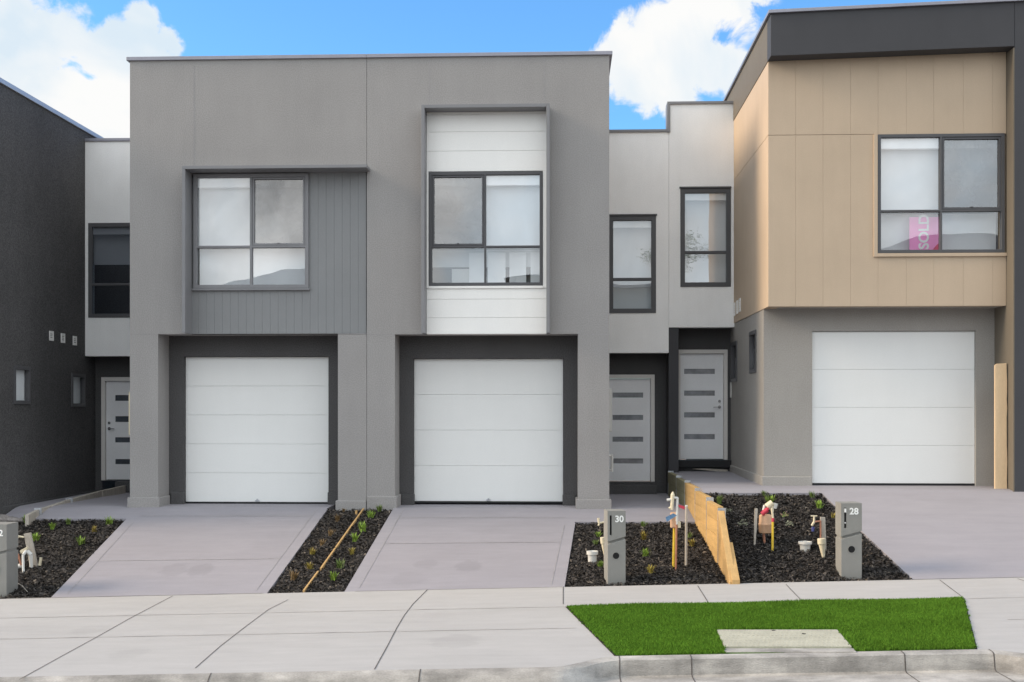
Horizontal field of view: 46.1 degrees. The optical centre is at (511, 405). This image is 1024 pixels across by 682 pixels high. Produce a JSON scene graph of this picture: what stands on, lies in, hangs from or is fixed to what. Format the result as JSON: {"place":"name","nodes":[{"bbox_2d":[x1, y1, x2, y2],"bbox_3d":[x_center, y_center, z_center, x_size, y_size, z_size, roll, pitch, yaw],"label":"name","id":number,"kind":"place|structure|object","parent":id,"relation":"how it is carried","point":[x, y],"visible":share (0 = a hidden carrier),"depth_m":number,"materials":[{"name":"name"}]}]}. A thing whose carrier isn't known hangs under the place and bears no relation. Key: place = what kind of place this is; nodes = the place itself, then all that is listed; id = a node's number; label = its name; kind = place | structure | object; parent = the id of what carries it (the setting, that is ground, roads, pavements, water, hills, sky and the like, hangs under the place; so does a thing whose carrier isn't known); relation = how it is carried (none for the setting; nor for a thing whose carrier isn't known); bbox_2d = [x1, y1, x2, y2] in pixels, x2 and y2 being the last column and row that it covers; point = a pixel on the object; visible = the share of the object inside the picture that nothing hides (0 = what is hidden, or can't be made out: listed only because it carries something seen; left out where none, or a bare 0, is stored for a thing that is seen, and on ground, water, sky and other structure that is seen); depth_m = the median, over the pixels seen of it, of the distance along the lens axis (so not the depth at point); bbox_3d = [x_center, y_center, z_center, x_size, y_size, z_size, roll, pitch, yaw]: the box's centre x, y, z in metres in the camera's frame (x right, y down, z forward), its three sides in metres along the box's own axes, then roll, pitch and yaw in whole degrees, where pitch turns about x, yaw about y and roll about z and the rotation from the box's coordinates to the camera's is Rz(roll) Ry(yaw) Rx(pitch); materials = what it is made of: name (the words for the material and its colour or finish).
{"place":"outdoors","nodes":[
{"label":"outdoors","id":0,"kind":"place"},
{"bbox_2d":[0,519,124,598],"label":"bark mulch","id":1,"kind":"object","parent":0,"point":[55,564],"visible":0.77,"depth_m":17.71,"materials":[{"name":"black wood"}]},
{"bbox_2d":[0,514,9,521],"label":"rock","id":2,"kind":"object","parent":1,"relation":"on","point":[3,517],"visible":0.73,"depth_m":19.02,"materials":[{"name":"grey stone"}]},
{"bbox_2d":[0,522,17,596],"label":"letterbox","id":3,"kind":"object","parent":1,"relation":"on","point":[8,558],"visible":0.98,"depth_m":15.97,"materials":[{"name":"concrete"}]},
{"bbox_2d":[11,517,18,521],"bbox_3d":[-7.897,1.811,19.095,0.215,0.104,0.159,0,0,29],"label":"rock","id":4,"kind":"object","parent":1,"relation":"on","point":[14,519],"visible":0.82,"depth_m":19.04,"materials":[{"name":"grey stone"}]},
{"bbox_2d":[18,533,41,571],"bbox_3d":[-6.838,2.113,17.012,0.331,0.630,0.300,0,0,44],"label":"service riser","id":5,"kind":"object","parent":1,"relation":"on","point":[29,550],"visible":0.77,"depth_m":17.00,"materials":[{"name":"white plastic"}]},
{"bbox_2d":[32,533,41,540],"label":"bedding plant","id":6,"kind":"object","parent":1,"relation":"on","point":[37,535],"visible":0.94,"depth_m":18.17,"materials":[{"name":"green plant"}]},
{"bbox_2d":[48,522,55,529],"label":"bedding plant","id":7,"kind":"object","parent":1,"relation":"on","point":[52,526],"visible":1,"depth_m":18.71,"materials":[{"name":"green plant"}]},
{"bbox_2d":[77,535,85,544],"bbox_3d":[-6.435,1.999,17.959,0.218,0.151,0.171,0,0,32],"label":"bedding plant","id":8,"kind":"object","parent":1,"relation":"on","point":[80,541],"visible":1,"depth_m":17.94,"materials":[{"name":"green plant"}]},
{"bbox_2d":[105,515,114,524],"bbox_3d":[-6.323,1.790,18.896,0.219,0.158,0.181,0,0,-42],"label":"bedding plant","id":9,"kind":"object","parent":1,"relation":"on","point":[108,521],"visible":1,"depth_m":18.89,"materials":[{"name":"green plant"}]},
{"bbox_2d":[6,492,138,520],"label":"entry path","id":10,"kind":"structure","parent":0,"point":[112,506],"depth_m":19.65,"materials":[{"name":"concrete"}]},
{"bbox_2d":[25,486,125,525],"bbox_3d":[-7.550,1.760,20.866,0.179,0.500,3.913,0,0,4],"label":"path edging","id":11,"kind":"object","parent":10,"relation":"on","point":[31,517],"visible":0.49,"depth_m":20.98,"materials":[{"name":"concrete"}]},
{"bbox_2d":[0,607,613,667],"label":"crossover","id":12,"kind":"object","parent":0,"point":[357,636],"visible":0.88,"depth_m":12.73,"materials":[{"name":"concrete"}]},
{"bbox_2d":[52,504,564,597],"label":"driveway","id":13,"kind":"structure","parent":0,"point":[186,549],"depth_m":17.50,"materials":[{"name":"concrete"}]},
{"bbox_2d":[85,54,438,510],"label":"townhouse","id":14,"kind":"structure","parent":13,"relation":"on","point":[226,208],"depth_m":19.77,"materials":[{"name":"grey paint"}]},
{"bbox_2d":[88,223,129,317],"bbox_3d":[-7.570,-2.581,22.878,0.920,1.815,0.194,0,0,2],"label":"window","id":15,"kind":"structure","parent":14,"relation":"in","point":[108,243],"depth_m":22.86,"materials":[{"name":"black glass"}]},
{"bbox_2d":[106,381,129,479],"bbox_3d":[-7.443,0.474,23.302,0.852,1.905,0.112,0,0,2],"label":"front door","id":16,"kind":"structure","parent":14,"relation":"in","point":[117,392],"depth_m":23.33,"materials":[{"name":"paint"}]},
{"bbox_2d":[193,173,308,288],"bbox_3d":[-4.271,-2.851,19.847,1.905,1.946,0.312,0,0,2],"label":"window","id":17,"kind":"structure","parent":14,"relation":"in","point":[267,210],"depth_m":19.89,"materials":[{"name":"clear glass"}]},
{"bbox_2d":[186,357,327,503],"bbox_3d":[-4.306,0.413,20.364,2.454,2.482,0.076,0,0,2],"label":"garage door","id":18,"kind":"structure","parent":14,"relation":"in","point":[257,427],"depth_m":20.35,"materials":[{"name":"paint"}]},
{"bbox_2d":[269,505,391,592],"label":"bark mulch","id":19,"kind":"object","parent":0,"point":[308,542],"visible":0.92,"depth_m":17.29,"materials":[{"name":"black wood"}]},
{"bbox_2d":[289,570,299,579],"bbox_3d":[-2.925,2.268,16.182,0.186,0.153,0.141,0,0,-7],"label":"bedding plant","id":20,"kind":"object","parent":19,"relation":"on","point":[293,576],"visible":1,"depth_m":16.18,"materials":[{"name":"brown plant"}]},
{"bbox_2d":[305,562,313,569],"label":"bedding plant","id":21,"kind":"object","parent":19,"relation":"on","point":[310,566],"visible":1,"depth_m":16.57,"materials":[{"name":"yellow plant"}]},
{"bbox_2d":[308,547,316,554],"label":"bedding plant","id":22,"kind":"object","parent":19,"relation":"on","point":[312,551],"visible":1,"depth_m":17.23,"materials":[{"name":"yellow plant"}]},
{"bbox_2d":[329,571,337,579],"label":"bedding plant","id":23,"kind":"object","parent":19,"relation":"on","point":[332,577],"visible":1,"depth_m":16.12,"materials":[{"name":"green plant"}]},
{"bbox_2d":[303,508,363,592],"bbox_3d":[-2.588,2.085,17.612,0.094,0.854,3.850,0,0,4],"label":"edging board","id":24,"kind":"object","parent":19,"relation":"on","point":[331,554],"visible":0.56,"depth_m":17.42,"materials":[{"name":"brown wood"}]},
{"bbox_2d":[336,559,344,568],"bbox_3d":[-2.344,2.172,16.586,0.155,0.148,0.228,0,0,-27],"label":"bedding plant","id":25,"kind":"object","parent":19,"relation":"on","point":[339,564],"visible":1,"depth_m":16.60,"materials":[{"name":"green plant"}]},
{"bbox_2d":[347,547,355,554],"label":"bedding plant","id":26,"kind":"object","parent":19,"relation":"on","point":[352,551],"visible":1,"depth_m":17.22,"materials":[{"name":"yellow plant"}]},
{"bbox_2d":[350,532,358,541],"bbox_3d":[-2.333,1.939,17.833,0.193,0.148,0.225,0,0,-6],"label":"bedding plant","id":27,"kind":"object","parent":19,"relation":"on","point":[354,537],"visible":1,"depth_m":17.83,"materials":[{"name":"green plant"}]},
{"bbox_2d":[358,521,369,531],"bbox_3d":[-2.276,1.832,18.288,0.200,0.177,0.219,0,0,33],"label":"bedding plant","id":28,"kind":"object","parent":19,"relation":"on","point":[362,527],"visible":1,"depth_m":18.30,"materials":[{"name":"green plant"}]},
{"bbox_2d":[366,510,375,516],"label":"bedding plant","id":29,"kind":"object","parent":19,"relation":"on","point":[369,514],"visible":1,"depth_m":19.08,"materials":[{"name":"green plant"}]},
{"bbox_2d":[375,504,382,511],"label":"bedding plant","id":30,"kind":"object","parent":19,"relation":"on","point":[380,507],"visible":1,"depth_m":19.39,"materials":[{"name":"green plant"}]},
{"bbox_2d":[344,503,574,591],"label":"driveway","id":31,"kind":"structure","parent":0,"point":[432,546],"depth_m":17.32,"materials":[{"name":"concrete"}]},
{"bbox_2d":[366,51,668,511],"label":"townhouse","id":32,"kind":"structure","parent":31,"relation":"on","point":[517,345],"depth_m":19.61,"materials":[{"name":"grey paint"}]},
{"bbox_2d":[429,171,542,285],"bbox_3d":[-0.411,-2.784,19.719,1.865,2.067,0.452,0,0,2],"label":"window","id":33,"kind":"structure","parent":32,"relation":"in","point":[484,210],"depth_m":19.65,"materials":[{"name":"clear glass"}]},
{"bbox_2d":[414,359,562,502],"bbox_3d":[-0.395,0.420,20.197,2.500,2.419,0.076,0,0,2],"label":"garage door","id":34,"kind":"structure","parent":32,"relation":"in","point":[486,430],"depth_m":20.18,"materials":[{"name":"paint"}]},
{"bbox_2d":[609,379,649,480],"bbox_3d":[2.206,0.453,22.927,0.852,1.940,0.040,0,0,2],"label":"front door","id":35,"kind":"structure","parent":32,"relation":"in","point":[629,438],"depth_m":22.91,"materials":[{"name":"paint"}]},
{"bbox_2d":[609,216,655,312],"bbox_3d":[2.241,-2.640,22.460,0.878,1.829,0.194,0,0,2],"label":"window","id":36,"kind":"structure","parent":32,"relation":"in","point":[632,239],"depth_m":22.54,"materials":[{"name":"grey glass"}]},
{"bbox_2d":[0,0,954,137],"label":"sky","id":37,"kind":"structure","parent":0,"point":[70,56],"materials":[{"name":"blue"}]},
{"bbox_2d":[0,577,1023,678],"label":"footpath","id":38,"kind":"structure","parent":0,"point":[478,598],"depth_m":14.80,"materials":[{"name":"concrete"}]},
{"bbox_2d":[575,493,694,525],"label":"entry path","id":39,"kind":"structure","parent":0,"point":[646,508],"depth_m":19.32,"materials":[{"name":"concrete"}]},
{"bbox_2d":[565,521,727,586],"bbox_3d":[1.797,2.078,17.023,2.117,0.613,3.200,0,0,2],"label":"bark mulch","id":40,"kind":"object","parent":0,"point":[656,541],"visible":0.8,"depth_m":16.66,"materials":[{"name":"black wood"}]},
{"bbox_2d":[587,550,597,562],"bbox_3d":[1.111,2.095,16.643,0.160,0.179,0.160,0,0,2],"label":"drain cap","id":41,"kind":"object","parent":40,"relation":"on","point":[592,555],"visible":0.96,"depth_m":16.59,"materials":[{"name":"white plastic"}]},
{"bbox_2d":[597,518,604,553],"bbox_3d":[1.211,1.898,16.188,0.129,0.786,0.119,0,0,2],"label":"garden tap","id":42,"kind":"object","parent":40,"relation":"on","point":[602,540],"visible":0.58,"depth_m":16.15,"materials":[{"name":"beige plastic"}]},
{"bbox_2d":[604,509,625,585],"bbox_3d":[1.343,1.916,15.723,0.237,1.114,0.306,0,0,-5],"label":"letterbox","id":43,"kind":"object","parent":40,"relation":"on","point":[614,547],"visible":0.98,"depth_m":15.58,"materials":[{"name":"concrete"}]},
{"bbox_2d":[640,531,647,539],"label":"bedding plant","id":44,"kind":"object","parent":40,"relation":"on","point":[643,535],"visible":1,"depth_m":17.62,"materials":[{"name":"yellow plant"}]},
{"bbox_2d":[641,548,651,556],"bbox_3d":[1.860,2.030,16.774,0.200,0.152,0.145,0,0,-2],"label":"bedding plant","id":45,"kind":"object","parent":40,"relation":"on","point":[645,552],"visible":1,"depth_m":16.75,"materials":[{"name":"green plant"}]},
{"bbox_2d":[645,565,654,572],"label":"bedding plant","id":46,"kind":"object","parent":40,"relation":"on","point":[650,568],"visible":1,"depth_m":15.99,"materials":[{"name":"yellow plant"}]},
{"bbox_2d":[666,492,684,569],"bbox_3d":[2.186,1.713,16.172,0.258,1.130,0.176,0,0,2],"label":"water pipe","id":47,"kind":"object","parent":40,"relation":"on","point":[675,523],"visible":1,"depth_m":16.11,"materials":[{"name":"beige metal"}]},
{"bbox_2d":[685,505,687,564],"bbox_3d":[2.362,1.794,16.314,0.041,0.899,0.036,0,0,2],"label":"marker stake","id":48,"kind":"object","parent":40,"relation":"on","point":[686,518],"visible":0.88,"depth_m":16.30,"materials":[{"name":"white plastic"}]},
{"bbox_2d":[689,539,696,546],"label":"bedding plant","id":49,"kind":"object","parent":40,"relation":"on","point":[691,542],"visible":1,"depth_m":17.23,"materials":[{"name":"yellow plant"}]},
{"bbox_2d":[668,471,739,583],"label":"retaining wall","id":50,"kind":"structure","parent":40,"relation":"on","point":[707,512],"depth_m":17.00,"materials":[{"name":"brown wood"}]},
{"bbox_2d":[675,471,820,495],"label":"entry path","id":51,"kind":"structure","parent":0,"point":[723,482],"depth_m":18.82,"materials":[{"name":"concrete"}]},
{"bbox_2d":[582,621,973,655],"bbox_3d":[2.867,2.360,12.680,4.555,0.274,2.600,0,0,2],"label":"lawn base","id":52,"kind":"object","parent":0,"point":[782,652],"visible":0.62,"depth_m":11.43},
{"bbox_2d":[567,596,977,654],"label":"lawn","id":53,"kind":"structure","parent":52,"relation":"on","point":[858,624],"depth_m":12.73,"materials":[{"name":"green plant"}]},
{"bbox_2d":[717,630,855,652],"bbox_3d":[2.677,2.360,11.871,1.255,0.160,0.979,0,0,7],"label":"service pit","id":54,"kind":"object","parent":52,"relation":"in","point":[809,641],"visible":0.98,"depth_m":11.77,"materials":[{"name":"concrete"}]},
{"bbox_2d":[705,492,911,582],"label":"bark mulch","id":55,"kind":"object","parent":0,"point":[749,541],"visible":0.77,"depth_m":16.43,"materials":[{"name":"black wood"}]},
{"bbox_2d":[715,496,722,503],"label":"bedding plant","id":56,"kind":"object","parent":55,"relation":"on","point":[719,500],"visible":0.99,"depth_m":17.84,"materials":[{"name":"green plant"}]},
{"bbox_2d":[753,508,757,544],"bbox_3d":[3.337,1.697,16.490,0.056,0.591,0.030,0,0,2],"label":"timber stake","id":57,"kind":"object","parent":55,"relation":"on","point":[755,519],"visible":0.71,"depth_m":16.48,"materials":[{"name":"grey wood"}]},
{"bbox_2d":[758,500,777,550],"bbox_3d":[3.495,1.641,16.493,0.258,0.691,0.314,0,0,24],"label":"water meter","id":58,"kind":"object","parent":55,"relation":"on","point":[766,523],"visible":0.99,"depth_m":16.48,"materials":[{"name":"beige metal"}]},
{"bbox_2d":[764,494,777,501],"bbox_3d":[3.833,1.376,17.838,0.201,0.152,0.192,0,0,-34],"label":"bedding plant","id":59,"kind":"object","parent":55,"relation":"on","point":[769,498],"visible":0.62,"depth_m":17.82,"materials":[{"name":"green plant"}]},
{"bbox_2d":[798,541,811,551],"bbox_3d":[3.978,1.905,16.330,0.184,0.150,0.184,0,0,2],"label":"drain cap","id":60,"kind":"object","parent":55,"relation":"on","point":[805,545],"visible":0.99,"depth_m":16.27,"materials":[{"name":"white plastic"}]},
{"bbox_2d":[811,515,826,550],"bbox_3d":[4.151,1.754,16.270,0.226,0.552,0.064,0,0,-14],"label":"garden tap","id":61,"kind":"object","parent":55,"relation":"on","point":[822,528],"visible":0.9,"depth_m":16.27,"materials":[{"name":"grey metal"}]},
{"bbox_2d":[815,500,824,508],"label":"bedding plant","id":62,"kind":"object","parent":55,"relation":"on","point":[818,504],"visible":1,"depth_m":17.62,"materials":[{"name":"green plant"}]},
{"bbox_2d":[817,538,825,557],"bbox_3d":[4.138,1.906,16.085,0.112,0.278,0.108,0,0,2],"label":"riser cap","id":63,"kind":"object","parent":55,"relation":"on","point":[821,542],"visible":1,"depth_m":16.05,"materials":[{"name":"beige plastic"}]},
{"bbox_2d":[835,501,861,578],"bbox_3d":[4.363,1.810,15.596,0.266,1.122,0.306,0,0,1],"label":"letterbox","id":64,"kind":"object","parent":55,"relation":"on","point":[848,521],"visible":0.98,"depth_m":15.45,"materials":[{"name":"concrete"}]},
{"bbox_2d":[812,485,1023,579],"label":"driveway","id":65,"kind":"structure","parent":0,"point":[917,532],"depth_m":16.86,"materials":[{"name":"concrete"}]},
{"bbox_2d":[666,0,1023,493],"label":"townhouse","id":66,"kind":"structure","parent":65,"relation":"on","point":[827,326],"depth_m":18.78,"materials":[{"name":"beige concrete"}]},
{"bbox_2d":[680,354,722,458],"bbox_3d":[3.601,0.009,22.832,0.806,1.996,0.112,0,0,2],"label":"front door","id":67,"kind":"structure","parent":66,"relation":"in","point":[701,375],"depth_m":22.85,"materials":[{"name":"paint"}]},
{"bbox_2d":[680,188,730,286],"bbox_3d":[3.594,-3.132,22.402,0.932,1.848,0.194,0,0,2],"label":"window","id":68,"kind":"structure","parent":66,"relation":"in","point":[705,213],"depth_m":22.48,"materials":[{"name":"grey glass"}]},
{"bbox_2d":[730,341,736,381],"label":"window","id":69,"kind":"structure","parent":66,"relation":"in","point":[733,361],"depth_m":22.62,"materials":[{"name":"grey glass"}]},
{"bbox_2d":[749,330,756,372],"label":"window","id":70,"kind":"structure","parent":66,"relation":"in","point":[752,352],"depth_m":20.37,"materials":[{"name":"grey glass"}]},
{"bbox_2d":[812,331,974,485],"bbox_3d":[6.019,0.038,19.033,2.541,2.431,0.056,0,0,2],"label":"garage door","id":71,"kind":"structure","parent":66,"relation":"in","point":[889,407],"depth_m":19.01,"materials":[{"name":"paint"}]},
{"bbox_2d":[909,215,937,249],"bbox_3d":[6.378,-2.672,18.606,0.459,0.574,0.012,0,0,2],"label":"sold sign","id":72,"kind":"object","parent":66,"relation":"attached to","point":[923,232],"visible":1,"depth_m":18.60,"materials":[{"name":"pink plastic"}]},
{"bbox_2d":[878,133,1004,252],"bbox_3d":[6.577,-3.216,18.588,1.919,1.944,0.349,0,0,2],"label":"window","id":73,"kind":"structure","parent":66,"relation":"in","point":[918,173],"depth_m":18.50,"materials":[{"name":"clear glass"}]},
{"bbox_2d":[994,363,1006,488],"bbox_3d":[7.451,0.309,18.357,0.182,1.923,0.075,0,0,2],"label":"timber board","id":74,"kind":"object","parent":65,"relation":"on","point":[1000,426],"visible":1,"depth_m":18.32,"materials":[{"name":"beige wood"}]},
{"bbox_2d":[965,598,1023,648],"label":"crossover","id":75,"kind":"object","parent":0,"point":[997,623],"visible":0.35,"depth_m":12.53,"materials":[{"name":"concrete"}]},
{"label":"road","id":76,"kind":"structure","parent":0,"visible":0},
{"bbox_2d":[0,649,1023,681],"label":"kerb","id":77,"kind":"structure","parent":76,"relation":"on","point":[985,665],"depth_m":11.20,"materials":[{"name":"concrete"}]},
{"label":"side path","id":78,"kind":"structure","parent":0,"visible":0},
{"bbox_2d":[0,77,129,513],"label":"townhouse","id":79,"kind":"structure","parent":78,"relation":"on","point":[47,409],"depth_m":21.04,"materials":[{"name":"black concrete"}]},
{"bbox_2d":[13,365,30,403],"bbox_3d":[-8.234,-0.348,20.195,0.100,0.732,0.795,0,0,2],"label":"window","id":80,"kind":"structure","parent":79,"relation":"in","point":[21,374],"depth_m":20.26,"materials":[{"name":"grey glass"}]},
{"bbox_2d":[71,373,85,406],"bbox_3d":[-8.134,-0.293,22.532,0.100,0.710,0.823,0,0,2],"label":"window","id":81,"kind":"structure","parent":79,"relation":"in","point":[78,381],"depth_m":22.64,"materials":[{"name":"grey glass"}]}
]}

